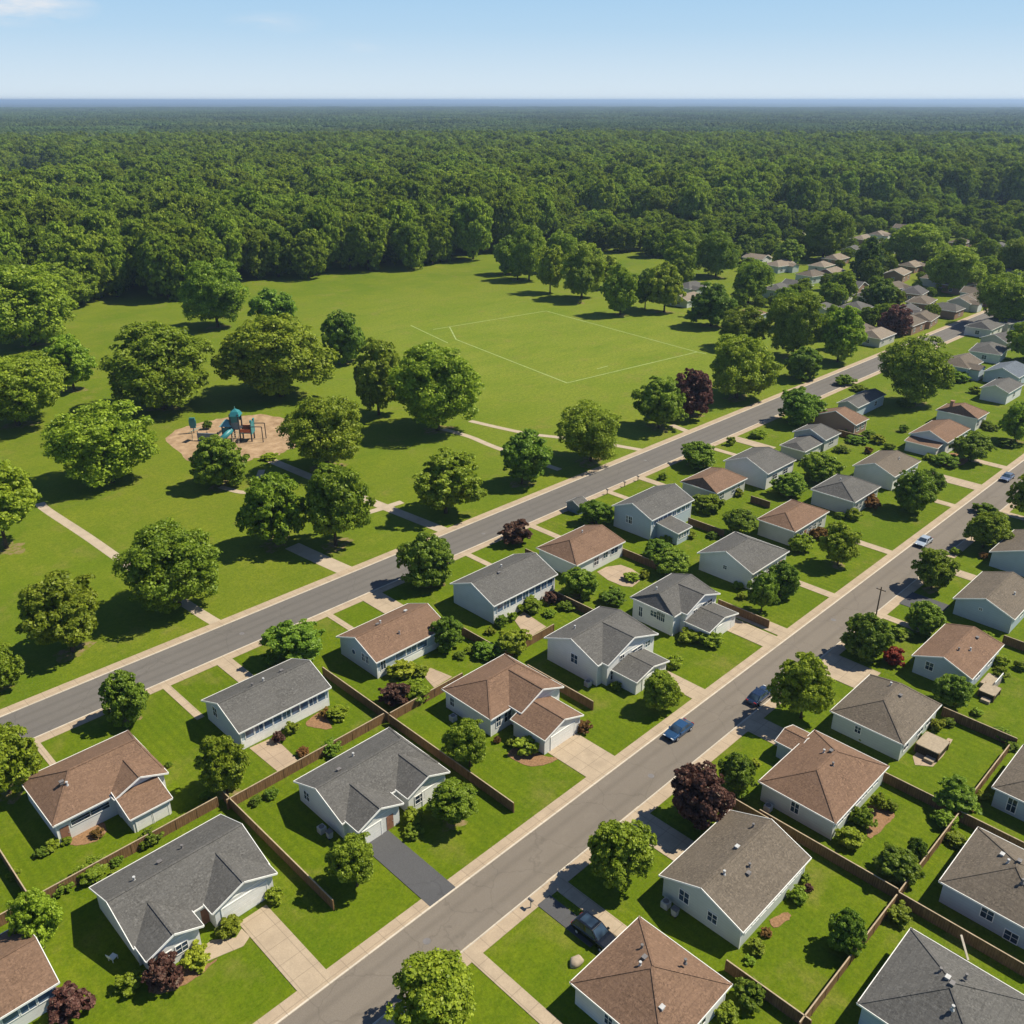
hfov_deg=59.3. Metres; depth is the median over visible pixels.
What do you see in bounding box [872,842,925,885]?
tree
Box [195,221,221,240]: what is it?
forest tree
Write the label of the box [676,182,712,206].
forest tree
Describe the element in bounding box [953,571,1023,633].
house
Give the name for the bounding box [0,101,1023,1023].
ground
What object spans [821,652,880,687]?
driveway
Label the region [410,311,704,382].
field marking
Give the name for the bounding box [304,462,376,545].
tree
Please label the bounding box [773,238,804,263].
tree
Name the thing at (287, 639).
tree
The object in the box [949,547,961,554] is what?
shrub
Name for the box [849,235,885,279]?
tree
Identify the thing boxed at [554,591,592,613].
fence
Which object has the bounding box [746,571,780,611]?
tree
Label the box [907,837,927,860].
tree
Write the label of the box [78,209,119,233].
forest tree
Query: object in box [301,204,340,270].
forest tree
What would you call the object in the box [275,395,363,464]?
tree
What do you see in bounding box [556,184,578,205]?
forest tree
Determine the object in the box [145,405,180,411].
bare earth
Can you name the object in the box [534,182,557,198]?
forest tree
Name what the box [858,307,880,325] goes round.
forest tree
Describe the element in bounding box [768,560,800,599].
tree
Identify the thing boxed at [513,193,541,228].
forest tree
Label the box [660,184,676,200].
forest tree
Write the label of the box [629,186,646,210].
forest tree
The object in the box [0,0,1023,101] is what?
sky
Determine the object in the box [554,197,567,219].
forest tree
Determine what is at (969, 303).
house
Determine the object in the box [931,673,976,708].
tree
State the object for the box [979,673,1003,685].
deck
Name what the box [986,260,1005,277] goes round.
forest tree
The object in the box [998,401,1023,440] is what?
tree
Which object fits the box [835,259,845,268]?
forest tree
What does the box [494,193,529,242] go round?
forest tree
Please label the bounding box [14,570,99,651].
tree
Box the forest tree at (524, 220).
[515,203,529,234]
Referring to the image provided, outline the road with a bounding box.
[0,311,993,737]
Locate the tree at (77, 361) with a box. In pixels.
[41,333,97,389]
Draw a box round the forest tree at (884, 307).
[875,303,896,323]
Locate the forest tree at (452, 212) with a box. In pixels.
[438,206,459,254]
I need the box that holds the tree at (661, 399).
[631,375,688,427]
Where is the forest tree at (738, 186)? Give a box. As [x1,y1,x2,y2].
[723,180,745,195]
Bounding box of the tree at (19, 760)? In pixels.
[0,722,42,793]
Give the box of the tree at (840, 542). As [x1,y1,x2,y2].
[817,521,862,564]
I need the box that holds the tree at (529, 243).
[510,224,546,279]
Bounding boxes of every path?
[35,502,219,623]
[218,470,264,493]
[266,459,446,531]
[286,543,350,572]
[370,501,403,513]
[441,428,561,470]
[468,420,640,450]
[669,424,686,431]
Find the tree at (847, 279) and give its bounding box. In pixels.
[827,270,858,298]
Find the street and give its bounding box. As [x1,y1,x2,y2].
[279,461,1023,1023]
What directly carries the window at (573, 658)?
in the house at (597, 646)
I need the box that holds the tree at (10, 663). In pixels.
[0,642,24,687]
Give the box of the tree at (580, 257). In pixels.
[560,240,607,297]
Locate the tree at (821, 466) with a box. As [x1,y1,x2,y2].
[797,451,846,482]
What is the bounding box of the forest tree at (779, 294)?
[775,291,794,300]
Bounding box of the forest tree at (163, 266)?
[136,231,187,300]
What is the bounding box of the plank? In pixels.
[960,935,968,959]
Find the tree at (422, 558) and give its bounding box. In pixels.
[396,532,454,586]
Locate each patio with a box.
[250,738,297,770]
[425,668,451,687]
[515,612,545,634]
[597,565,639,586]
[913,738,952,766]
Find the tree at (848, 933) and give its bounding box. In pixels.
[827,907,867,957]
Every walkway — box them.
[34,738,55,764]
[158,681,204,719]
[204,929,249,960]
[322,611,353,630]
[460,944,561,1023]
[461,551,491,565]
[528,523,560,537]
[603,490,628,499]
[712,448,735,455]
[799,580,841,599]
[856,540,898,555]
[877,612,930,635]
[934,499,961,508]
[972,459,1011,469]
[999,510,1023,519]
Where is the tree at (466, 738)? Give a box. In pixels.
[441,717,486,766]
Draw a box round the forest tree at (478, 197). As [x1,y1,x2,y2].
[457,195,488,250]
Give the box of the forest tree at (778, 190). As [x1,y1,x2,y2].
[775,183,780,202]
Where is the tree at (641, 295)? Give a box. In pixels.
[635,268,651,308]
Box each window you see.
[1,1010,20,1023]
[19,999,37,1015]
[36,988,54,1004]
[70,801,110,826]
[174,939,188,955]
[212,705,217,718]
[244,728,254,739]
[254,723,263,734]
[263,718,273,729]
[273,714,282,724]
[282,709,291,720]
[291,705,299,715]
[300,700,308,711]
[303,789,309,802]
[308,696,317,706]
[317,692,325,702]
[365,655,368,664]
[380,660,385,670]
[395,650,405,659]
[406,644,416,655]
[414,792,425,805]
[417,639,427,650]
[450,697,454,707]
[496,716,500,727]
[497,603,502,612]
[503,600,509,609]
[504,709,511,722]
[510,597,515,606]
[516,593,522,603]
[522,590,528,599]
[529,587,534,595]
[535,584,540,593]
[541,581,546,590]
[547,578,552,587]
[570,652,577,664]
[593,556,598,566]
[603,551,607,558]
[603,1013,612,1023]
[610,546,617,555]
[628,516,632,523]
[631,644,642,652]
[638,606,642,616]
[645,639,650,647]
[650,609,656,617]
[656,611,660,620]
[660,612,665,622]
[678,887,689,905]
[702,597,712,605]
[706,910,717,925]
[719,491,724,499]
[789,801,799,814]
[854,725,861,734]
[924,660,933,671]
[979,906,994,922]
[1002,928,1019,945]
[1005,796,1018,813]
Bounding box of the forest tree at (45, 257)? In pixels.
[35,237,62,267]
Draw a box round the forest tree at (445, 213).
[437,209,457,254]
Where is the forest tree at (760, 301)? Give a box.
[751,295,767,308]
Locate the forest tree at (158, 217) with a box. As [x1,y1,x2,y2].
[140,211,185,228]
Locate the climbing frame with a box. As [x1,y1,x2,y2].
[187,427,217,440]
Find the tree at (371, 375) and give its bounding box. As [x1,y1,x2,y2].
[352,337,400,414]
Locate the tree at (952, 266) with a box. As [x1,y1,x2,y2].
[922,245,988,290]
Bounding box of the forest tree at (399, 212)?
[381,199,419,264]
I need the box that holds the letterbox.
[528,897,533,907]
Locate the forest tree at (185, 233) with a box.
[167,222,209,280]
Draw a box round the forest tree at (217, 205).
[196,195,237,221]
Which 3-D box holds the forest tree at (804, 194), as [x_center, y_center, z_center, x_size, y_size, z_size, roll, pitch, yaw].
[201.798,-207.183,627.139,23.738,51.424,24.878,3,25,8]
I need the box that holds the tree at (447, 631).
[429,616,464,650]
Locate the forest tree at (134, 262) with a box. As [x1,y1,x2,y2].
[128,224,178,295]
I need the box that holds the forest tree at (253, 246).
[239,227,271,278]
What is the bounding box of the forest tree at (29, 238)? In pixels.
[5,223,51,269]
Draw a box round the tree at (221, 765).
[193,735,249,793]
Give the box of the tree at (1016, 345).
[1006,322,1023,360]
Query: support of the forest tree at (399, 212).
on the ground
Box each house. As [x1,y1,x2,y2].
[0,929,59,1023]
[19,730,172,842]
[88,814,277,968]
[201,658,331,749]
[293,727,449,842]
[336,603,440,678]
[441,653,583,754]
[450,552,557,623]
[536,525,625,572]
[544,606,669,694]
[569,916,732,1023]
[612,483,694,544]
[630,573,738,635]
[658,810,811,948]
[670,291,697,307]
[680,467,747,499]
[682,281,706,292]
[697,531,789,588]
[723,447,795,489]
[742,253,772,262]
[756,499,829,545]
[758,725,889,839]
[762,282,789,297]
[767,259,799,273]
[779,423,840,459]
[782,278,813,285]
[795,269,823,283]
[808,261,835,270]
[810,474,880,512]
[814,406,868,433]
[817,302,844,315]
[820,266,846,276]
[821,253,849,265]
[830,674,941,760]
[836,388,886,414]
[840,245,858,256]
[841,301,874,314]
[850,234,869,244]
[852,292,865,301]
[852,450,920,490]
[854,281,868,293]
[856,927,1023,1023]
[858,327,896,347]
[864,323,875,330]
[868,230,891,238]
[883,267,911,282]
[892,224,907,229]
[892,314,926,334]
[893,281,911,289]
[897,260,925,273]
[899,303,921,314]
[901,285,928,300]
[904,419,970,455]
[906,295,937,310]
[911,623,1004,683]
[912,310,939,328]
[920,274,941,287]
[936,400,989,430]
[937,302,965,319]
[938,826,1023,948]
[941,283,976,294]
[947,238,970,246]
[947,353,986,380]
[948,295,982,312]
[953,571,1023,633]
[959,292,986,306]
[960,286,978,295]
[964,319,1004,336]
[968,342,1007,363]
[979,331,1012,350]
[979,377,1023,403]
[983,316,1023,331]
[983,361,1023,382]
[989,529,1023,576]
[991,744,1023,820]
[1005,268,1019,276]
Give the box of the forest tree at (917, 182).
[904,178,925,195]
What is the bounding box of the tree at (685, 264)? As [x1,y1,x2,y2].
[669,249,696,282]
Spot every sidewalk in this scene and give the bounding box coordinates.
[0,309,987,715]
[25,334,965,748]
[253,454,1023,1023]
[376,502,1015,1023]
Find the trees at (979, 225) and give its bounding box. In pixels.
[545,189,1023,262]
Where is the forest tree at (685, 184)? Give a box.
[675,181,711,203]
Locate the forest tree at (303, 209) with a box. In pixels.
[292,203,327,222]
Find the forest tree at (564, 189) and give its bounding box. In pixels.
[554,182,574,202]
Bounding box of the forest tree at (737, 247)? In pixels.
[730,244,742,267]
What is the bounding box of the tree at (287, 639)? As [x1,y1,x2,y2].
[259,618,325,664]
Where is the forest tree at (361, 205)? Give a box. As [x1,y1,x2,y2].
[351,197,376,212]
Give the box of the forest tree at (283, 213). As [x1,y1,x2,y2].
[275,208,295,261]
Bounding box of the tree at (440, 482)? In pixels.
[412,447,487,513]
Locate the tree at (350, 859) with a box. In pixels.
[324,831,373,886]
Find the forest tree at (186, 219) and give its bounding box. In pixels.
[178,214,198,223]
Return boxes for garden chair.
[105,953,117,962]
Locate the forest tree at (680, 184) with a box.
[671,180,695,196]
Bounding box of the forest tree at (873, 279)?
[867,275,883,284]
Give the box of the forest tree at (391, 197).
[379,194,410,204]
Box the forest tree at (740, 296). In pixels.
[730,288,748,305]
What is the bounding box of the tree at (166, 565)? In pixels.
[111,517,222,613]
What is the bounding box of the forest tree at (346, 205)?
[329,197,358,215]
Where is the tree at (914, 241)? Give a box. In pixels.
[883,222,951,262]
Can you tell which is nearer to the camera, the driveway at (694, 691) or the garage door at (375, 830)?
the garage door at (375, 830)
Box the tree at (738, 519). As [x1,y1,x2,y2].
[722,508,757,533]
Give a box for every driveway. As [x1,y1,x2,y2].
[213,655,253,682]
[240,905,333,999]
[358,590,402,613]
[369,830,454,905]
[538,895,592,946]
[545,873,626,935]
[548,733,622,781]
[619,806,693,860]
[634,475,665,485]
[666,671,712,702]
[717,603,793,637]
[725,435,775,448]
[728,619,783,649]
[739,713,783,745]
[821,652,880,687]
[900,592,949,611]
[944,475,987,491]
[955,569,976,580]
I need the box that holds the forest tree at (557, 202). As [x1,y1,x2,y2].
[551,199,564,215]
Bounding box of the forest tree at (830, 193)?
[824,184,835,201]
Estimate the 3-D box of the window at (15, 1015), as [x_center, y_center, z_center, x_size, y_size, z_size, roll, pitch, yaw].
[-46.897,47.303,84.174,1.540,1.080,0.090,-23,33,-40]
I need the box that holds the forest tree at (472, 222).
[450,197,493,258]
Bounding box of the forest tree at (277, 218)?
[262,210,287,226]
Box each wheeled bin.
[325,828,333,839]
[670,905,679,918]
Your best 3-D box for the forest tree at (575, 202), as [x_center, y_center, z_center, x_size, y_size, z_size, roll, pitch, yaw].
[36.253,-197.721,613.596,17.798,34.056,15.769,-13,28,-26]
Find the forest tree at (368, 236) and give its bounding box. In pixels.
[345,212,390,269]
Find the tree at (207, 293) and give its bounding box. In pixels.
[176,257,249,326]
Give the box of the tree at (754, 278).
[732,259,775,302]
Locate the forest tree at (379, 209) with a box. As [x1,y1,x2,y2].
[365,203,393,262]
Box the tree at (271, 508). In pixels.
[235,472,307,544]
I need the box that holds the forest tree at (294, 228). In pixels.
[286,214,306,238]
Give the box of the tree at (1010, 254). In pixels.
[996,237,1023,273]
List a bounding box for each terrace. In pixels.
[914,731,949,763]
[977,682,1001,704]
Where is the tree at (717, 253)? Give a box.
[697,230,739,276]
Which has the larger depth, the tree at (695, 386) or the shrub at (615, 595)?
the tree at (695, 386)
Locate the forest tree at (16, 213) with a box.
[0,208,28,227]
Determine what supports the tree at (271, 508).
on the ground
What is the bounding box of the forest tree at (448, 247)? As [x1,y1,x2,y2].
[435,217,456,261]
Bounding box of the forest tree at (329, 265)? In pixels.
[328,240,340,267]
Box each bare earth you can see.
[0,420,38,429]
[0,540,24,554]
[0,685,13,691]
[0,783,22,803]
[17,342,47,347]
[53,641,95,662]
[59,387,87,392]
[121,715,142,724]
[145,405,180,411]
[206,325,231,328]
[208,480,229,491]
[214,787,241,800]
[259,536,289,552]
[310,461,347,473]
[320,538,353,553]
[337,359,354,365]
[420,582,445,588]
[423,425,455,434]
[442,820,467,831]
[509,480,535,487]
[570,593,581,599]
[575,456,607,467]
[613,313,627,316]
[646,424,668,432]
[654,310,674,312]
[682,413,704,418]
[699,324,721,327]
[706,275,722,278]
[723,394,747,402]
[830,561,844,569]
[898,402,927,407]
[921,586,938,593]
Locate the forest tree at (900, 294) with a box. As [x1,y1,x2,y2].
[891,289,906,304]
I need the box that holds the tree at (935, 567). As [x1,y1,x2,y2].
[911,547,961,589]
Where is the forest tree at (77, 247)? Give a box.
[49,224,105,301]
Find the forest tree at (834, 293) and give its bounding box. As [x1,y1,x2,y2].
[819,282,848,305]
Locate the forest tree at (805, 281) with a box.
[797,277,812,293]
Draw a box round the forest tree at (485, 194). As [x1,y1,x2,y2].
[478,189,494,199]
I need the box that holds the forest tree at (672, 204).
[663,196,679,218]
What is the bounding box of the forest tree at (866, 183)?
[857,171,874,200]
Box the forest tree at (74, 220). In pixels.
[68,216,93,232]
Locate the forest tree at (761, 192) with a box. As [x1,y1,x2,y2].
[743,178,769,202]
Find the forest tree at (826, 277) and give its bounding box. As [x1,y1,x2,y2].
[819,273,831,288]
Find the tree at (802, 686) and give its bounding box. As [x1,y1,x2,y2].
[765,651,835,718]
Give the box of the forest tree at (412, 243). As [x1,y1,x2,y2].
[390,222,429,268]
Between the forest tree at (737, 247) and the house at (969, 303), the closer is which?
the house at (969, 303)
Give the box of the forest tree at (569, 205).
[560,197,574,214]
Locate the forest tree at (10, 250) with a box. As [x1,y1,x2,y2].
[0,227,23,263]
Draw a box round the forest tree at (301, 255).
[284,228,327,278]
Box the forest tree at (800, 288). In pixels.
[787,283,810,296]
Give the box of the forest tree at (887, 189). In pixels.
[862,170,897,201]
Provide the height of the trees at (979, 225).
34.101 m
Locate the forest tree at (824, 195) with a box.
[819,189,828,200]
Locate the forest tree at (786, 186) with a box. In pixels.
[777,174,802,202]
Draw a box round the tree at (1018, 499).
[1005,474,1023,512]
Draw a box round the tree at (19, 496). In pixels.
[0,459,41,548]
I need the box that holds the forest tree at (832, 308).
[825,304,839,316]
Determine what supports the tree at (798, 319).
on the ground
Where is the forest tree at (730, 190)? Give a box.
[711,184,738,212]
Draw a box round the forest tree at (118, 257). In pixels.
[96,236,132,296]
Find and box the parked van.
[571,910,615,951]
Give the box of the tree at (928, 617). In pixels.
[903,600,946,636]
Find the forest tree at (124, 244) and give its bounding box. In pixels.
[96,227,137,290]
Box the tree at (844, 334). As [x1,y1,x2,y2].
[821,305,867,361]
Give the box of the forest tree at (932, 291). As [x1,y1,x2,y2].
[926,286,936,296]
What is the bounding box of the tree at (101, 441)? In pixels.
[40,399,160,487]
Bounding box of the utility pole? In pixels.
[876,587,885,614]
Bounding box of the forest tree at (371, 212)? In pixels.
[355,210,381,261]
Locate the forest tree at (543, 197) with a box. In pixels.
[523,185,556,236]
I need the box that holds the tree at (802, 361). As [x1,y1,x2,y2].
[783,346,823,379]
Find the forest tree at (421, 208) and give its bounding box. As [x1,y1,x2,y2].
[407,198,431,215]
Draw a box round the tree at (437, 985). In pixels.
[383,947,476,1023]
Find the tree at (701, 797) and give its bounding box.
[671,760,735,829]
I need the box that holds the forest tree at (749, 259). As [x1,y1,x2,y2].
[741,257,756,263]
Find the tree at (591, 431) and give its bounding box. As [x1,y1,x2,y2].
[554,399,621,461]
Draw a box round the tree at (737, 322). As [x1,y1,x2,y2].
[718,305,771,345]
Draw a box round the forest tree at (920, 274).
[916,271,925,279]
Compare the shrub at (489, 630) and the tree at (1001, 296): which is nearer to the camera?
the shrub at (489, 630)
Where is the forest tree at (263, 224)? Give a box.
[248,218,283,230]
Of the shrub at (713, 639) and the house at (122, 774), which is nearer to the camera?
the house at (122, 774)
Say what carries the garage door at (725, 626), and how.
in the house at (671, 604)
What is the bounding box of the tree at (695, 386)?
[675,368,713,416]
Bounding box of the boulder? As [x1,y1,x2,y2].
[570,954,583,968]
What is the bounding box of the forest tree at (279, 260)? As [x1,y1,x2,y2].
[257,226,293,276]
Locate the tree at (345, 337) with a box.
[320,309,366,364]
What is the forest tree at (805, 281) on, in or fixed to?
on the ground
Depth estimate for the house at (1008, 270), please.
437.81 m
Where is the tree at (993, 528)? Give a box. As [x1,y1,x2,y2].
[962,511,1014,547]
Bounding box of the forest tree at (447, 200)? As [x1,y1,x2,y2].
[436,193,466,249]
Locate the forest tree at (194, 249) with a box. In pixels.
[179,237,225,279]
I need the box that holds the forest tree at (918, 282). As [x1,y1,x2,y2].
[912,279,922,286]
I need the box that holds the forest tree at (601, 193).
[587,178,618,213]
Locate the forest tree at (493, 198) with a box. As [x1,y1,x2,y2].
[484,188,510,244]
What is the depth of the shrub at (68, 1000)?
85.47 m
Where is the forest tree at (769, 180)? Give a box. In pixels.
[751,171,778,201]
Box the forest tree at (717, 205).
[711,197,726,214]
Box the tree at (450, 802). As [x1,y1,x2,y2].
[425,776,478,824]
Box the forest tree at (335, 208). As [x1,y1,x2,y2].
[325,203,352,215]
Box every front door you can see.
[59,825,70,840]
[200,908,209,924]
[386,813,393,830]
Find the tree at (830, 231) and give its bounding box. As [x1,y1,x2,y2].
[804,207,857,259]
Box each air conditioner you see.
[317,823,326,834]
[449,713,456,721]
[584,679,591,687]
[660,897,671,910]
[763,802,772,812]
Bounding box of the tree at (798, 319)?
[764,290,829,353]
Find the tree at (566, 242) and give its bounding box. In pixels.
[545,228,577,256]
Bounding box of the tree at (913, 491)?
[892,468,938,512]
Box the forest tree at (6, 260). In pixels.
[0,255,23,279]
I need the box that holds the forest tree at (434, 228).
[417,211,449,263]
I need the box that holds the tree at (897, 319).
[877,304,913,335]
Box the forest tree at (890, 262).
[882,255,898,270]
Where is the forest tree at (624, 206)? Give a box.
[612,185,632,215]
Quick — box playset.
[216,407,266,441]
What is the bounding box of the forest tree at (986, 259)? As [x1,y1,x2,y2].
[978,255,997,264]
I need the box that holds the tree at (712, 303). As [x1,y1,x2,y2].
[686,281,738,325]
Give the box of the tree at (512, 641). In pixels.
[495,629,531,654]
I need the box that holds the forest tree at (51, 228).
[39,221,67,247]
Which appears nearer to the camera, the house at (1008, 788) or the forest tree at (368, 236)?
the house at (1008, 788)
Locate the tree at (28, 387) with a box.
[0,350,70,425]
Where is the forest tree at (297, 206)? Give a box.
[283,197,314,214]
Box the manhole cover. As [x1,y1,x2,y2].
[423,938,430,944]
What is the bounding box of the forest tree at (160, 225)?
[145,219,176,232]
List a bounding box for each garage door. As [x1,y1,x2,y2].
[135,810,154,831]
[151,802,170,823]
[220,880,267,917]
[361,819,382,842]
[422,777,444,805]
[550,721,574,750]
[641,666,660,690]
[715,617,731,633]
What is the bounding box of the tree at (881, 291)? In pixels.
[858,279,898,307]
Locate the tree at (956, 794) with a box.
[932,774,982,817]
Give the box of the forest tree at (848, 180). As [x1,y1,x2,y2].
[834,170,859,199]
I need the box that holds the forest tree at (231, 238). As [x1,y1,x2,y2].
[204,215,245,269]
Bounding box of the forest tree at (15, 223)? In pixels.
[0,216,25,243]
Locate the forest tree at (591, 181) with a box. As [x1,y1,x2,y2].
[583,179,594,187]
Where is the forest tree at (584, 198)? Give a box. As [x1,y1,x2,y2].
[578,182,594,210]
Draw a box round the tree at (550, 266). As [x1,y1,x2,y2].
[536,244,565,292]
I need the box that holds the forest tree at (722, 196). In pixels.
[713,190,733,210]
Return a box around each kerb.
[0,313,982,717]
[34,334,962,737]
[275,460,1023,1023]
[373,503,1008,1023]
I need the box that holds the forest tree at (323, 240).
[295,227,329,274]
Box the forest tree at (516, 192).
[507,189,530,201]
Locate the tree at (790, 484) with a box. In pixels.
[769,471,807,496]
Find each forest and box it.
[0,106,1023,136]
[0,128,1023,233]
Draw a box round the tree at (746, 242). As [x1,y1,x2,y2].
[733,234,754,259]
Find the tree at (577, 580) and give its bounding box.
[559,566,599,599]
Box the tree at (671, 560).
[653,547,690,573]
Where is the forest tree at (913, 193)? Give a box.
[903,185,924,202]
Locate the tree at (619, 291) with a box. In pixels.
[600,263,638,314]
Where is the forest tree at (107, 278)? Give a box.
[84,231,126,298]
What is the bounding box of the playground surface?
[165,414,294,460]
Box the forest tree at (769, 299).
[767,295,773,305]
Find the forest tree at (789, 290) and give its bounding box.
[773,287,799,298]
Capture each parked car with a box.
[663,718,693,741]
[745,685,770,705]
[914,534,932,546]
[999,472,1014,481]
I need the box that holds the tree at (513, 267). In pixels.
[507,248,526,279]
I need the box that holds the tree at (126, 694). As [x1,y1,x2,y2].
[98,669,149,727]
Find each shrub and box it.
[5,868,21,880]
[33,846,48,856]
[44,837,59,851]
[46,980,96,1023]
[52,878,74,897]
[60,836,71,845]
[72,855,109,884]
[89,827,103,838]
[109,855,123,866]
[109,867,120,874]
[114,969,141,997]
[137,826,163,849]
[141,951,184,992]
[165,761,172,766]
[180,939,210,973]
[201,420,212,427]
[214,914,242,938]
[249,794,261,806]
[259,452,278,460]
[263,786,278,799]
[264,886,282,904]
[271,731,285,742]
[283,721,300,733]
[296,746,308,756]
[318,706,328,717]
[320,737,341,757]
[326,704,349,721]
[378,683,410,706]
[385,659,415,678]
[402,822,424,839]
[403,806,423,824]
[405,678,430,703]
[414,664,428,676]
[437,644,451,652]
[453,651,465,659]
[465,643,477,653]
[473,640,503,660]
[484,626,496,633]
[493,736,500,742]
[494,614,508,627]
[497,519,532,543]
[505,735,515,745]
[507,612,517,620]
[512,735,539,755]
[518,594,541,613]
[543,591,560,603]
[543,608,556,616]
[557,600,575,610]
[577,720,592,733]
[598,586,626,605]
[610,681,621,690]
[623,572,639,581]
[639,570,649,578]
[658,472,667,478]
[660,535,672,542]
[666,654,683,668]
[678,627,702,642]
[688,530,697,537]
[692,494,726,514]
[697,631,723,647]
[706,531,717,538]
[714,999,739,1023]
[726,436,735,444]
[732,581,743,588]
[733,976,765,1012]
[735,488,743,495]
[735,789,749,800]
[736,591,747,598]
[743,953,755,965]
[747,937,765,954]
[749,429,767,437]
[751,758,761,766]
[760,927,771,937]
[786,884,808,905]
[788,533,814,551]
[800,872,810,882]
[805,883,813,891]
[812,527,827,537]
[833,445,851,452]
[834,826,866,849]
[835,374,857,385]
[835,512,845,518]
[845,435,868,443]
[845,507,863,519]
[847,805,877,828]
[851,383,868,390]
[861,429,875,437]
[864,447,873,452]
[864,493,881,508]
[869,792,887,809]
[870,434,886,443]
[882,646,904,666]
[884,443,896,449]
[884,798,898,811]
[887,900,912,929]
[892,626,913,640]
[895,398,914,406]
[899,424,909,431]
[923,453,937,459]
[929,808,958,829]
[930,718,945,730]
[931,452,959,467]
[944,717,955,727]
[944,830,968,849]
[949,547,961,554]
[953,371,971,381]
[968,385,981,392]
[970,707,983,715]
[971,502,998,513]
[976,789,991,799]
[978,552,987,557]
[981,420,992,426]
[983,424,999,430]
[991,666,1010,678]
[993,654,1011,666]
[993,726,1011,740]
[995,437,1016,447]
[1005,740,1019,751]
[1013,660,1023,671]
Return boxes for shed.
[566,496,586,514]
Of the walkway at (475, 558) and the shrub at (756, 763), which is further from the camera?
the walkway at (475, 558)
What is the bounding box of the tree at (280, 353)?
[210,312,339,396]
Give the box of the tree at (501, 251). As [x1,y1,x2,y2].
[492,235,514,274]
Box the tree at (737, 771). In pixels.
[717,752,756,790]
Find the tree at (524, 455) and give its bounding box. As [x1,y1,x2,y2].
[500,428,552,483]
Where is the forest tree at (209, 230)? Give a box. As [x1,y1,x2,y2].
[194,227,227,255]
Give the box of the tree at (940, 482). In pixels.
[923,468,946,494]
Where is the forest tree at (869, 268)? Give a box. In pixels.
[857,259,880,283]
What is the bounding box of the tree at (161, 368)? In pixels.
[97,320,214,408]
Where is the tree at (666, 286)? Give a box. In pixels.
[644,260,686,311]
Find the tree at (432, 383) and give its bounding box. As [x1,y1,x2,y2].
[386,341,484,430]
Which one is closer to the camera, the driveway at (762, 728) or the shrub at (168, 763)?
the shrub at (168, 763)
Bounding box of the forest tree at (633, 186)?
[627,183,647,198]
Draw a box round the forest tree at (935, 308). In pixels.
[924,303,941,314]
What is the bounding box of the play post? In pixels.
[188,417,195,432]
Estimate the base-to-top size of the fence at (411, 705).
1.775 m
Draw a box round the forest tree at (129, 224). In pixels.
[115,218,145,241]
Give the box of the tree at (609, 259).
[600,255,621,282]
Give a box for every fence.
[0,797,218,926]
[0,849,26,897]
[222,791,334,910]
[226,713,384,809]
[322,667,388,722]
[389,673,462,718]
[389,715,513,812]
[461,628,501,652]
[504,624,553,655]
[527,664,593,709]
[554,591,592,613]
[622,548,658,568]
[688,518,723,536]
[718,599,769,627]
[724,959,811,1023]
[733,799,768,817]
[750,496,769,507]
[759,809,898,897]
[798,894,897,1023]
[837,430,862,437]
[882,772,958,815]
[896,892,1023,976]
[898,813,958,892]
[941,707,1017,743]
[958,811,1023,848]
[975,744,1009,793]
[1002,635,1023,650]
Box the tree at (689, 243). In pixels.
[661,229,704,269]
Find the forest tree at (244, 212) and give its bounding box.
[223,204,256,227]
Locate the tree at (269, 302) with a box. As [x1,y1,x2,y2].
[247,287,297,325]
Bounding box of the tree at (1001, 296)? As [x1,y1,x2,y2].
[973,269,1023,321]
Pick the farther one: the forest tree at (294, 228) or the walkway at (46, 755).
the forest tree at (294, 228)
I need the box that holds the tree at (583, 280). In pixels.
[573,265,593,302]
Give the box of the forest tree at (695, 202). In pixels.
[673,185,714,221]
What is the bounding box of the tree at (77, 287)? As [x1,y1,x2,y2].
[38,260,100,307]
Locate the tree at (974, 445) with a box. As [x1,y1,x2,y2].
[949,430,996,460]
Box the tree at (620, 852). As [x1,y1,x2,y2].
[587,819,657,890]
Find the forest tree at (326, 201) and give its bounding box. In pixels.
[320,196,343,204]
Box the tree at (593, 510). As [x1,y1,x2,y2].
[576,499,613,524]
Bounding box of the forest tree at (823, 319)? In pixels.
[819,316,827,339]
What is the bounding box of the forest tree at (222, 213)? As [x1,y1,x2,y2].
[202,208,245,270]
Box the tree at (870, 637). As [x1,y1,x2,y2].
[839,612,895,663]
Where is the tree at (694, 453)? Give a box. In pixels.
[680,441,716,468]
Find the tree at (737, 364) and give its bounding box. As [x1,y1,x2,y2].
[709,333,783,397]
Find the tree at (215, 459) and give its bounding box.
[188,434,249,486]
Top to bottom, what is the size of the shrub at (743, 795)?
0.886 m
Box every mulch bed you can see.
[70,822,106,845]
[151,959,216,993]
[306,713,331,729]
[508,747,556,766]
[769,912,790,927]
[866,805,894,838]
[944,453,967,466]
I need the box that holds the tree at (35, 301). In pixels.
[0,263,79,345]
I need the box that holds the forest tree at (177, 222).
[162,218,185,227]
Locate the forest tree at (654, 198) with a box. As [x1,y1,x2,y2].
[637,186,670,212]
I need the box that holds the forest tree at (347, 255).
[334,211,357,269]
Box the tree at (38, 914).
[5,887,62,948]
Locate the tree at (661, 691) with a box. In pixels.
[643,668,684,710]
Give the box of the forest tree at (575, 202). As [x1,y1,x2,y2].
[571,198,577,207]
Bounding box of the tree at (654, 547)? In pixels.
[642,538,672,560]
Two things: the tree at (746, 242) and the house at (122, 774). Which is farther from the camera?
the tree at (746, 242)
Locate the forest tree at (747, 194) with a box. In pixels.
[737,188,754,203]
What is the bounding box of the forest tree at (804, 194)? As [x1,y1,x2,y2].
[786,176,822,212]
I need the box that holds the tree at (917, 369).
[877,333,957,403]
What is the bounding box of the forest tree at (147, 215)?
[141,212,153,222]
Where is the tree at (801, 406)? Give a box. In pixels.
[777,386,827,425]

